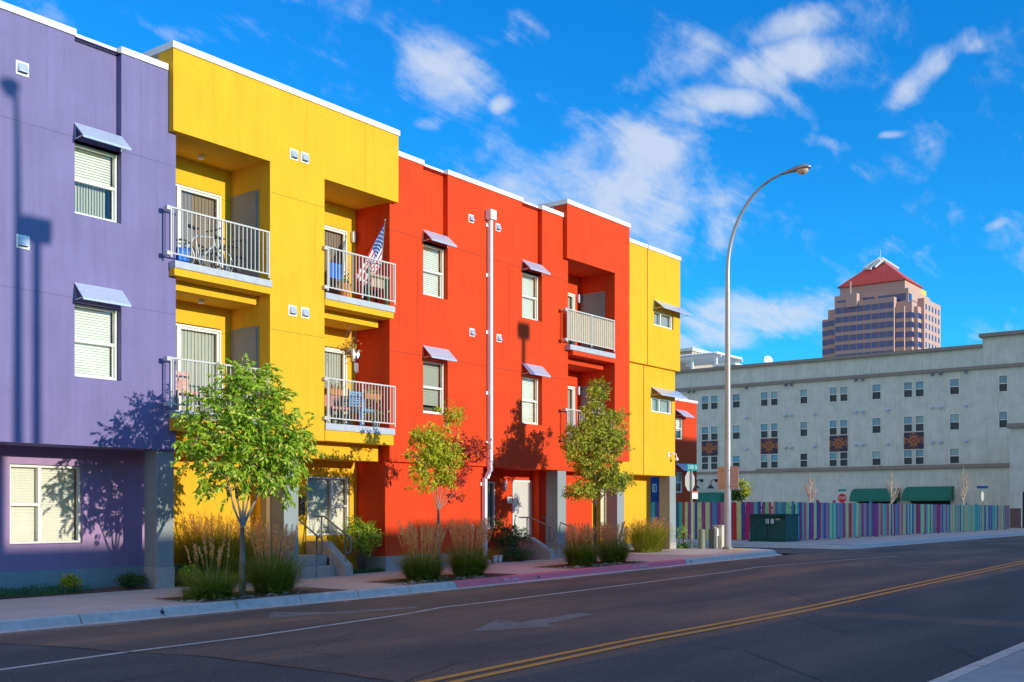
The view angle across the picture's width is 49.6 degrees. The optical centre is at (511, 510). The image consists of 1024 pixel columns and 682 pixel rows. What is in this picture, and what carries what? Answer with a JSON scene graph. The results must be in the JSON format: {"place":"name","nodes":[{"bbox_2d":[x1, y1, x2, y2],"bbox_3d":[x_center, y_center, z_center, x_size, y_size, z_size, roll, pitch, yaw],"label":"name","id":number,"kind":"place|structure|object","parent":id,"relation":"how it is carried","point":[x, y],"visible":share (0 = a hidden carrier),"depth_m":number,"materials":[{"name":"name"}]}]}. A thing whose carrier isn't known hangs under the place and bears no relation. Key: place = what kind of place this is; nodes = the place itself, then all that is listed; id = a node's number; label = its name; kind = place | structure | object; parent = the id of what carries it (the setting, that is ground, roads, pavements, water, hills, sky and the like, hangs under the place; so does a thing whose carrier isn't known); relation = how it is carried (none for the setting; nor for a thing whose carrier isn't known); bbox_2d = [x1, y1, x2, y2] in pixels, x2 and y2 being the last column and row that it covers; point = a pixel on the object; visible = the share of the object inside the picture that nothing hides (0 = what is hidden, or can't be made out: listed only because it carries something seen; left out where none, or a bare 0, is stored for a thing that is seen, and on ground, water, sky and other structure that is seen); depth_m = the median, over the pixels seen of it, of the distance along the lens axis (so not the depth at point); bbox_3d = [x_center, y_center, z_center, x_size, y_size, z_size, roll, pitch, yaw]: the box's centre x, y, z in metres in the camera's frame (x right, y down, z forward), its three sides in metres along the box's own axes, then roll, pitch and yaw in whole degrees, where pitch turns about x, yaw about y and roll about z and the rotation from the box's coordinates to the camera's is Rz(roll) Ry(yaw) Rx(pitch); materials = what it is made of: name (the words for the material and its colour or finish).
{"place":"outdoors","nodes":[
{"label":"outdoors","id":0,"kind":"place"},
{"bbox_2d":[0,550,633,598],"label":"planting bed","id":1,"kind":"object","parent":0,"point":[107,589],"visible":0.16,"depth_m":22.21,"materials":[{"name":"soil"}]},
{"bbox_2d":[0,583,91,598],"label":"ground cover","id":2,"kind":"object","parent":1,"relation":"on","point":[23,591],"visible":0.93,"depth_m":20.91,"materials":[{"name":"green plant"}]},
{"bbox_2d":[59,572,83,594],"bbox_3d":[-8.556,1.401,21.452,0.452,0.442,0.450,0,0,12],"label":"leafy shrub","id":3,"kind":"object","parent":1,"relation":"on","point":[69,581],"visible":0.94,"depth_m":21.41,"materials":[{"name":"green plant"}]},
{"bbox_2d":[113,570,147,590],"bbox_3d":[-7.736,1.412,22.450,0.695,0.419,0.593,0,0,-29],"label":"leafy shrub","id":4,"kind":"object","parent":1,"relation":"on","point":[131,580],"visible":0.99,"depth_m":22.37,"materials":[{"name":"green plant"}]},
{"bbox_2d":[175,563,200,586],"bbox_3d":[-6.771,1.334,23.188,0.523,0.554,0.554,0,0,37],"label":"leafy shrub","id":5,"kind":"object","parent":1,"relation":"on","point":[181,571],"visible":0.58,"depth_m":23.12,"materials":[{"name":"green plant"}]},
{"bbox_2d":[174,510,280,582],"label":"ornamental grass","id":6,"kind":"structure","parent":1,"relation":"on","point":[234,548],"depth_m":23.79,"materials":[{"name":"plant"}]},
{"bbox_2d":[340,515,387,570],"bbox_3d":[-3.697,0.817,27.723,1.265,1.493,1.092,0,0,-24],"label":"leafy shrub","id":7,"kind":"object","parent":1,"relation":"on","point":[359,530],"visible":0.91,"depth_m":27.59,"materials":[{"name":"green plant"}]},
{"bbox_2d":[489,517,531,561],"bbox_3d":[-0.064,0.832,32.336,0.918,1.334,1.616,0,0,37],"label":"leafy shrub","id":8,"kind":"object","parent":1,"relation":"on","point":[506,531],"visible":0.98,"depth_m":32.05,"materials":[{"name":"green plant"}]},
{"bbox_2d":[503,546,535,561],"bbox_3d":[0.182,1.276,32.201,1.038,0.501,1.042,0,0,37],"label":"leafy shrub","id":9,"kind":"object","parent":1,"relation":"on","point":[515,556],"visible":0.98,"depth_m":32.09,"materials":[{"name":"green plant"}]},
{"bbox_2d":[0,549,757,619],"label":"sidewalk","id":10,"kind":"structure","parent":0,"point":[15,608],"depth_m":21.80,"materials":[{"name":"concrete"}]},
{"bbox_2d":[0,0,175,599],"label":"apartment building","id":11,"kind":"structure","parent":10,"relation":"on","point":[87,281],"depth_m":21.59,"materials":[{"name":"purple paint"}]},
{"bbox_2d":[10,464,79,543],"bbox_3d":[-9.221,-0.125,21.794,0.140,1.530,1.498,0,0,37],"label":"window","id":12,"kind":"structure","parent":11,"relation":"in","point":[41,496],"depth_m":21.84,"materials":[{"name":"white plastic"}]},
{"bbox_2d":[75,143,116,222],"bbox_3d":[-8.198,-6.360,21.574,0.205,1.380,0.984,0,0,37],"label":"window","id":13,"kind":"structure","parent":11,"relation":"in","point":[85,155],"depth_m":21.66,"materials":[{"name":"white plastic"}]},
{"bbox_2d":[75,304,116,379],"bbox_3d":[-8.173,-3.270,21.554,0.140,1.400,0.984,0,0,37],"label":"window","id":14,"kind":"structure","parent":11,"relation":"in","point":[86,341],"depth_m":21.65,"materials":[{"name":"white plastic"}]},
{"bbox_2d":[154,587,343,601],"bbox_3d":[-4.874,1.581,21.044,1.370,0.017,3.564,0,0,37],"label":"tree pit","id":15,"kind":"object","parent":10,"relation":"on","point":[310,589],"visible":0.58,"depth_m":21.13,"materials":[{"name":"soil"}]},
{"bbox_2d":[174,582,207,599],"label":"ornamental grass","id":16,"kind":"object","parent":15,"relation":"on","point":[187,594],"depth_m":19.60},
{"bbox_2d":[155,534,266,602],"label":"ornamental grass","id":17,"kind":"object","parent":15,"relation":"on","point":[217,586],"depth_m":19.88,"materials":[{"name":"plant"}]},
{"bbox_2d":[171,353,324,593],"bbox_3d":[-5.039,-0.706,21.176,2.206,4.783,3.423,0,0,37],"label":"street tree","id":18,"kind":"object","parent":15,"relation":"on","point":[253,440],"visible":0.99,"depth_m":20.92,"materials":[{"name":"green plant"}]},
{"bbox_2d":[224,522,326,594],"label":"ornamental grass","id":19,"kind":"object","parent":15,"relation":"on","point":[278,576],"depth_m":21.14,"materials":[{"name":"plant"}]},
{"bbox_2d":[180,562,621,602],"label":"gravel","id":20,"kind":"structure","parent":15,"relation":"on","point":[411,582],"depth_m":23.45,"materials":[{"name":"gravel"}]},
{"bbox_2d":[141,40,399,586],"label":"apartment building","id":21,"kind":"structure","parent":10,"relation":"on","point":[286,181],"depth_m":25.18,"materials":[{"name":"yellow paint"}]},
{"bbox_2d":[176,371,200,410],"bbox_3d":[-7.061,-2.535,23.752,0.450,0.950,0.590,0,0,37],"label":"balcony chair","id":22,"kind":"object","parent":21,"relation":"on","point":[184,385],"visible":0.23,"depth_m":23.85,"materials":[{"name":"pink metal"}]},
{"bbox_2d":[176,323,220,412],"bbox_3d":[-7.370,-3.095,24.348,0.144,2.030,2.283,0,0,37],"label":"patio door","id":23,"kind":"structure","parent":21,"relation":"in","point":[181,329],"depth_m":24.87,"materials":[{"name":"glass"}]},
{"bbox_2d":[176,184,220,268],"bbox_3d":[-7.370,-6.155,24.348,0.144,2.030,2.283,0,0,37],"label":"patio door","id":24,"kind":"structure","parent":21,"relation":"in","point":[181,191],"depth_m":24.87,"materials":[{"name":"glass"}]},
{"bbox_2d":[176,224,233,271],"bbox_3d":[-6.696,-5.637,23.910,0.572,1.029,1.676,0,0,37],"label":"bicycle","id":25,"kind":"object","parent":21,"relation":"on","point":[193,249],"visible":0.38,"depth_m":23.90,"materials":[{"name":"metal"}]},
{"bbox_2d":[197,235,245,272],"bbox_3d":[-6.378,-5.637,24.824,0.572,1.029,1.676,0,0,37],"label":"bicycle","id":26,"kind":"object","parent":21,"relation":"on","point":[225,268],"visible":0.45,"depth_m":24.67,"materials":[{"name":"metal"}]},
{"bbox_2d":[231,326,258,404],"bbox_3d":[-6.086,-3.105,25.108,0.940,2.090,0.086,0,0,37],"label":"door","id":27,"kind":"structure","parent":21,"relation":"in","point":[243,340],"depth_m":25.08,"materials":[{"name":"grey paint"}]},
{"bbox_2d":[231,190,258,277],"bbox_3d":[-6.086,-6.165,25.108,0.940,2.090,0.086,0,0,37],"label":"door","id":28,"kind":"structure","parent":21,"relation":"in","point":[244,207],"depth_m":25.08,"materials":[{"name":"grey paint"}]},
{"bbox_2d":[260,474,269,565],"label":"pillar","id":29,"kind":"structure","parent":21,"relation":"in","point":[264,503],"depth_m":25.58,"materials":[{"name":"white paint"}]},
{"bbox_2d":[307,476,347,535],"bbox_3d":[-4.670,-0.120,27.814,0.140,1.460,1.415,0,0,37],"label":"glass door","id":30,"kind":"structure","parent":21,"relation":"in","point":[326,499],"depth_m":27.86,"materials":[{"name":"white glass"}]},
{"bbox_2d":[324,347,346,424],"bbox_3d":[-4.842,-3.095,27.674,0.144,2.030,1.850,0,0,37],"label":"patio door","id":31,"kind":"structure","parent":21,"relation":"in","point":[332,351],"depth_m":28.23,"materials":[{"name":"glass"}]},
{"bbox_2d":[324,225,346,294],"bbox_3d":[-4.842,-6.155,27.674,0.144,2.030,1.850,0,0,37],"label":"patio door","id":32,"kind":"structure","parent":21,"relation":"in","point":[332,231],"depth_m":28.19,"materials":[{"name":"glass"}]},
{"bbox_2d":[324,395,350,424],"bbox_3d":[-4.366,-2.510,27.380,0.450,0.900,0.640,0,0,37],"label":"balcony chair","id":33,"kind":"object","parent":21,"relation":"on","point":[334,404],"visible":0.32,"depth_m":27.46,"materials":[{"name":"pink metal"}]},
{"bbox_2d":[338,271,350,296],"bbox_3d":[-4.083,-5.548,27.017,0.321,0.856,0.372,0,0,4],"label":"flower pot","id":34,"kind":"object","parent":21,"relation":"on","point":[344,293],"visible":0.71,"depth_m":26.92,"materials":[{"name":"orange ceramic"}]},
{"bbox_2d":[336,325,361,363],"bbox_3d":[-3.986,-4.075,27.240,0.531,1.071,0.671,0,0,37],"label":"hanging basket","id":35,"kind":"object","parent":21,"relation":"hanging from","point":[347,350],"visible":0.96,"depth_m":27.21,"materials":[{"name":"plant"}]},
{"bbox_2d":[348,389,375,425],"bbox_3d":[-3.789,-2.570,27.974,0.450,1.020,0.560,0,0,37],"label":"balcony chair","id":36,"kind":"object","parent":21,"relation":"on","point":[357,402],"visible":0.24,"depth_m":28.00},
{"bbox_2d":[353,219,385,285],"bbox_3d":[-3.497,-6.416,27.294,0.195,1.786,1.095,0,0,35],"label":"flag","id":37,"kind":"object","parent":21,"relation":"attached to","point":[376,251],"visible":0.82,"depth_m":27.42,"materials":[{"name":"fabric"}]},
{"bbox_2d":[367,267,388,304],"bbox_3d":[-3.419,-5.560,27.556,0.305,0.880,0.727,0,0,37],"label":"balcony chair","id":38,"kind":"object","parent":21,"relation":"on","point":[368,299],"visible":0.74,"depth_m":27.51,"materials":[{"name":"green paint"}]},
{"bbox_2d":[298,541,352,578],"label":"entry steps","id":39,"kind":"structure","parent":10,"relation":"on","point":[332,562],"depth_m":26.37,"materials":[{"name":"concrete"}]},
{"bbox_2d":[312,516,351,561],"bbox_3d":[-4.329,0.845,26.659,1.341,1.452,0.042,0,0,37],"label":"handrail","id":40,"kind":"object","parent":39,"relation":"on","point":[337,527],"visible":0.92,"depth_m":26.38,"materials":[{"name":"metal"}]},
{"bbox_2d":[369,573,513,583],"bbox_3d":[-1.545,1.539,25.423,1.370,0.044,3.815,0,0,37],"label":"tree pit","id":41,"kind":"object","parent":10,"relation":"on","point":[403,580],"visible":0.62,"depth_m":24.97,"materials":[{"name":"soil"}]},
{"bbox_2d":[371,520,473,582],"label":"ornamental grass","id":42,"kind":"object","parent":41,"relation":"on","point":[418,567],"depth_m":24.54,"materials":[{"name":"plant"}]},
{"bbox_2d":[399,397,491,576],"bbox_3d":[-1.469,-0.501,25.907,1.328,4.324,2.911,0,0,37],"label":"street tree","id":43,"kind":"object","parent":41,"relation":"on","point":[441,454],"visible":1,"depth_m":25.55,"materials":[{"name":"green plant"}]},
{"bbox_2d":[434,517,508,576],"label":"ornamental grass","id":44,"kind":"object","parent":41,"relation":"on","point":[478,566],"depth_m":25.84,"materials":[{"name":"plant"}]},
{"bbox_2d":[344,151,630,573],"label":"apartment building","id":45,"kind":"structure","parent":10,"relation":"on","point":[494,286],"depth_m":30.99,"materials":[{"name":"red paint"}]},
{"bbox_2d":[423,243,443,298],"bbox_3d":[-2.189,-6.355,29.427,0.140,1.370,0.969,0,0,37],"label":"window","id":46,"kind":"structure","parent":45,"relation":"in","point":[441,274],"depth_m":29.60,"materials":[{"name":"white plastic"}]},
{"bbox_2d":[423,360,443,414],"bbox_3d":[-2.189,-3.270,29.427,0.140,1.400,0.969,0,0,37],"label":"window","id":47,"kind":"structure","parent":45,"relation":"in","point":[433,386],"depth_m":29.59,"materials":[{"name":"white plastic"}]},
{"bbox_2d":[488,482,494,528],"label":"window","id":48,"kind":"structure","parent":45,"relation":"in","point":[493,483],"depth_m":33.07,"materials":[{"name":"glass"}]},
{"bbox_2d":[512,480,531,540],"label":"door","id":49,"kind":"structure","parent":45,"relation":"in","point":[521,489],"depth_m":34.11,"materials":[{"name":"white paint"}]},
{"bbox_2d":[522,272,537,320],"bbox_3d":[0.430,-6.355,32.872,0.140,1.370,0.978,0,0,37],"label":"window","id":50,"kind":"structure","parent":45,"relation":"in","point":[530,287],"depth_m":33.06,"materials":[{"name":"white plastic"}]},
{"bbox_2d":[522,376,537,424],"bbox_3d":[0.430,-3.270,32.872,0.140,1.400,0.978,0,0,37],"label":"window","id":51,"kind":"structure","parent":45,"relation":"in","point":[527,383],"depth_m":33.06,"materials":[{"name":"glass"}]},
{"bbox_2d":[568,386,574,443],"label":"patio door","id":52,"kind":"structure","parent":45,"relation":"in","point":[572,388],"depth_m":36.65,"materials":[{"name":"white plastic"}]},
{"bbox_2d":[569,311,612,348],"bbox_3d":[2.513,-5.690,34.931,0.015,0.860,2.598,0,0,37],"label":"reed screen","id":53,"kind":"object","parent":45,"relation":"attached to","point":[604,333],"visible":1,"depth_m":35.00,"materials":[{"name":"wicker"}]},
{"bbox_2d":[581,385,604,429],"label":"door","id":54,"kind":"structure","parent":45,"relation":"in","point":[583,400],"depth_m":36.77,"materials":[{"name":"grey paint"}]},
{"bbox_2d":[581,291,604,350],"bbox_3d":[2.663,-6.165,36.619,0.940,2.090,0.047,0,0,37],"label":"door","id":55,"kind":"structure","parent":45,"relation":"in","point":[591,303],"depth_m":36.56,"materials":[{"name":"grey paint"}]},
{"bbox_2d":[513,537,564,560],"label":"entry steps","id":56,"kind":"structure","parent":10,"relation":"on","point":[543,551],"depth_m":33.20,"materials":[{"name":"concrete"}]},
{"bbox_2d":[539,561,645,568],"bbox_3d":[2.220,1.466,30.377,1.370,0.044,3.808,0,0,37],"label":"tree pit","id":57,"kind":"object","parent":10,"relation":"on","point":[572,567],"visible":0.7,"depth_m":29.79,"materials":[{"name":"soil"}]},
{"bbox_2d":[551,522,611,565],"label":"ornamental grass","id":58,"kind":"object","parent":57,"relation":"on","point":[581,554],"depth_m":29.64,"materials":[{"name":"plant"}]},
{"bbox_2d":[558,375,636,562],"bbox_3d":[2.404,-1.117,31.002,1.983,5.364,3.037,0,0,62],"label":"street tree","id":59,"kind":"object","parent":57,"relation":"on","point":[597,439],"visible":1,"depth_m":30.70,"materials":[{"name":"green plant"}]},
{"bbox_2d":[593,520,648,562],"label":"ornamental grass","id":60,"kind":"object","parent":57,"relation":"on","point":[619,550],"depth_m":30.93,"materials":[{"name":"plant"}]},
{"bbox_2d":[585,238,691,551],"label":"apartment building","id":61,"kind":"structure","parent":10,"relation":"on","point":[656,309],"depth_m":38.70,"materials":[{"name":"yellow paint"}]},
{"bbox_2d":[651,397,670,413],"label":"window","id":62,"kind":"structure","parent":61,"relation":"in","point":[652,398],"depth_m":39.11,"materials":[{"name":"white plastic"}]},
{"bbox_2d":[654,311,671,329],"bbox_3d":[5.255,-6.715,39.040,0.144,0.500,1.325,0,0,37],"label":"window","id":63,"kind":"structure","parent":61,"relation":"in","point":[659,314],"depth_m":39.19,"materials":[{"name":"white plastic"}]},
{"bbox_2d":[0,535,1023,681],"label":"road","id":64,"kind":"structure","parent":0,"point":[417,644],"depth_m":17.98,"materials":[{"name":"asphalt"}]},
{"bbox_2d":[0,551,775,632],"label":"kerb","id":65,"kind":"structure","parent":64,"relation":"on","point":[56,621],"depth_m":20.93,"materials":[{"name":"concrete"}]},
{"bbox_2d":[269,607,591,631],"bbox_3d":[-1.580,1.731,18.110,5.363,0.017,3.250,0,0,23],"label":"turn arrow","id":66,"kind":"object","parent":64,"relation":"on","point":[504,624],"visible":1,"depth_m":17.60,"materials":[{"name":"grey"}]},
{"bbox_2d":[0,556,894,669],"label":"lane line","id":67,"kind":"object","parent":64,"relation":"on","point":[351,621],"visible":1,"depth_m":16.64,"materials":[{"name":"grey"}]},
{"bbox_2d":[0,535,1022,635],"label":"gutter grit","id":68,"kind":"object","parent":64,"relation":"on","point":[95,625],"visible":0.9,"depth_m":20.23,"materials":[{"name":"brown"}]},
{"bbox_2d":[0,568,1023,681],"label":"road patch","id":69,"kind":"object","parent":64,"relation":"on","point":[825,653],"visible":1,"depth_m":13.24,"materials":[{"name":"asphalt"}]},
{"bbox_2d":[5,572,1010,680],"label":"road crack","id":70,"kind":"object","parent":69,"relation":"on","point":[452,663],"visible":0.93,"depth_m":13.63,"materials":[{"name":"asphalt"}]},
{"bbox_2d":[416,561,1023,681],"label":"line","id":71,"kind":"object","parent":64,"relation":"on","point":[524,666],"visible":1,"depth_m":15.35,"materials":[{"name":"yellow"}]},
{"bbox_2d":[676,532,1023,548],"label":"kerb","id":72,"kind":"structure","parent":64,"relation":"on","point":[858,546],"depth_m":46.00,"materials":[{"name":"concrete"}]},
{"bbox_2d":[928,642,1023,681],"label":"kerb","id":73,"kind":"structure","parent":64,"relation":"on","point":[962,671],"depth_m":11.62,"materials":[{"name":"concrete"}]},
{"bbox_2d":[1,0,1023,363],"label":"sky","id":74,"kind":"structure","parent":0,"point":[662,118],"materials":[{"name":"blue"}]},
{"bbox_2d":[624,516,681,551],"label":"ornamental grass","id":75,"kind":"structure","parent":0,"point":[652,539],"depth_m":37.00,"materials":[{"name":"plant"}]},
{"bbox_2d":[677,547,767,550],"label":"sidewalk","id":76,"kind":"structure","parent":0,"point":[723,549],"depth_m":38.96,"materials":[{"name":"concrete"}]},
{"bbox_2d":[685,464,697,546],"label":"stop sign","id":77,"kind":"object","parent":76,"relation":"on","point":[689,480],"visible":1,"depth_m":40.94,"materials":[{"name":"metal"}]},
{"bbox_2d":[709,527,718,548],"bbox_3d":[7.284,0.966,39.921,0.280,0.782,0.300,0,0,37],"label":"utility pedestal","id":78,"kind":"object","parent":76,"relation":"on","point":[713,534],"visible":1,"depth_m":39.84,"materials":[{"name":"white paint"}]},
{"bbox_2d":[712,525,723,547],"bbox_3d":[7.531,0.936,40.106,0.390,0.840,0.410,0,0,37],"label":"utility cabinet","id":79,"kind":"object","parent":76,"relation":"on","point":[720,540],"visible":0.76,"depth_m":39.91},
{"bbox_2d":[722,164,811,548],"bbox_3d":[8.843,-5.202,38.562,3.288,13.218,0.420,0,0,37],"label":"street lamp","id":80,"kind":"object","parent":76,"relation":"on","point":[801,169],"visible":0.99,"depth_m":39.35,"materials":[{"name":"metal"}]},
{"bbox_2d":[718,466,738,488],"bbox_3d":[7.710,-1.174,39.473,0.202,0.813,0.839,0,0,-42],"label":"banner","id":81,"kind":"object","parent":80,"relation":"attached to","point":[734,477],"visible":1,"depth_m":39.33,"materials":[{"name":"fabric"}]},
{"bbox_2d":[676,539,812,543],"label":"sidewalk","id":82,"kind":"structure","parent":0,"point":[732,541],"depth_m":48.12,"materials":[{"name":"concrete"}]},
{"bbox_2d":[748,514,799,541],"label":"transformer box","id":83,"kind":"object","parent":82,"relation":"on","point":[773,527],"visible":0.96,"depth_m":47.87,"materials":[{"name":"green metal"}]},
{"bbox_2d":[777,544,846,554],"bbox_3d":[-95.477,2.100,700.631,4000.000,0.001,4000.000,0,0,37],"label":"ground","id":84,"kind":"structure","parent":0,"point":[822,544],"depth_m":69.02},
{"bbox_2d":[822,249,940,357],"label":"office tower","id":85,"kind":"structure","parent":84,"relation":"on","point":[881,305],"depth_m":443.93,"materials":[{"name":"concrete"}]},
{"bbox_2d":[707,527,1023,540],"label":"gravel lot","id":86,"kind":"structure","parent":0,"point":[884,535],"depth_m":57.63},
{"bbox_2d":[651,477,658,502],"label":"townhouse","id":87,"kind":"structure","parent":86,"relation":"on","point":[654,489],"depth_m":59.68,"materials":[{"name":"blue paint"}]},
{"bbox_2d":[675,398,697,506],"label":"townhouse","id":88,"kind":"structure","parent":86,"relation":"on","point":[686,431],"depth_m":62.36,"materials":[{"name":"red paint"}]},
{"bbox_2d":[731,478,752,501],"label":"leafy tree","id":89,"kind":"object","parent":86,"relation":"on","point":[738,495],"visible":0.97,"depth_m":93.19,"materials":[{"name":"green plant"}]},
{"bbox_2d":[651,500,1009,539],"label":"striped fence","id":90,"kind":"object","parent":86,"relation":"on","point":[817,519],"visible":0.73,"depth_m":54.11,"materials":[{"name":"purple paint"},{"name":"teal paint"},{"name":"blue paint"}]},
{"bbox_2d":[675,330,1023,513],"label":"apartment building","id":91,"kind":"structure","parent":86,"relation":"on","point":[925,426],"depth_m":100.67,"materials":[{"name":"grey paint"}]},
{"bbox_2d":[680,347,712,369],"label":"rooftop penthouse","id":92,"kind":"object","parent":91,"relation":"on","point":[687,351],"visible":0.11,"depth_m":125.86,"materials":[{"name":"beige paint"}]},
{"bbox_2d":[680,351,742,368],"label":"rooftop pergola","id":93,"kind":"object","parent":91,"relation":"on","point":[714,359],"visible":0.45,"depth_m":117.43,"materials":[{"name":"white paint"}]},
{"bbox_2d":[903,381,912,397],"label":"window","id":94,"kind":"structure","parent":91,"relation":"in","point":[907,386],"depth_m":98.81,"materials":[{"name":"glass"}]},
{"bbox_2d":[903,416,912,431],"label":"window","id":95,"kind":"structure","parent":91,"relation":"in","point":[907,420],"depth_m":98.81,"materials":[{"name":"glass"}]},
{"bbox_2d":[903,449,912,464],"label":"window","id":96,"kind":"structure","parent":91,"relation":"in","point":[907,454],"depth_m":98.81,"materials":[{"name":"glass"}]},
{"bbox_2d":[915,381,923,396],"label":"window","id":97,"kind":"structure","parent":91,"relation":"in","point":[919,385],"depth_m":98.21,"materials":[{"name":"blue glass"}]},
{"bbox_2d":[915,415,923,431],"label":"window","id":98,"kind":"structure","parent":91,"relation":"in","point":[919,419],"depth_m":98.21,"materials":[{"name":"blue glass"}]},
{"bbox_2d":[949,378,959,394],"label":"window","id":99,"kind":"structure","parent":91,"relation":"in","point":[954,384],"depth_m":96.38,"materials":[{"name":"blue glass"}]},
{"bbox_2d":[949,413,959,429],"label":"window","id":100,"kind":"structure","parent":91,"relation":"in","point":[954,419],"depth_m":96.38,"materials":[{"name":"blue glass"}]},
{"bbox_2d":[949,448,959,463],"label":"window","id":101,"kind":"structure","parent":91,"relation":"in","point":[954,453],"depth_m":96.38,"materials":[{"name":"blue glass"}]},
{"bbox_2d":[999,375,1007,391],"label":"window","id":102,"kind":"structure","parent":91,"relation":"in","point":[1003,379],"depth_m":93.97,"materials":[{"name":"blue glass"}]},
{"bbox_2d":[999,411,1007,427],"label":"window","id":103,"kind":"structure","parent":91,"relation":"in","point":[1003,415],"depth_m":93.97,"materials":[{"name":"glass"}]},
{"bbox_2d":[955,469,972,504],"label":"bare tree","id":104,"kind":"object","parent":86,"relation":"on","point":[962,486],"visible":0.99,"depth_m":84.34,"materials":[{"name":"brown plant"}]},
{"bbox_2d":[1006,423,1023,527],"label":"pavilion building","id":105,"kind":"structure","parent":86,"relation":"on","point":[1016,475],"depth_m":86.72,"materials":[{"name":"grey paint"}]},
{"bbox_2d":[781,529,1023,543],"bbox_3d":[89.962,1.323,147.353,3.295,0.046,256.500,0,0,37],"label":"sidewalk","id":106,"kind":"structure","parent":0,"point":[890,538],"depth_m":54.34,"materials":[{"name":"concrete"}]},
{"bbox_2d":[950,649,1023,681],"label":"sidewalk","id":107,"kind":"structure","parent":0,"point":[1009,668],"depth_m":10.92,"materials":[{"name":"concrete"}]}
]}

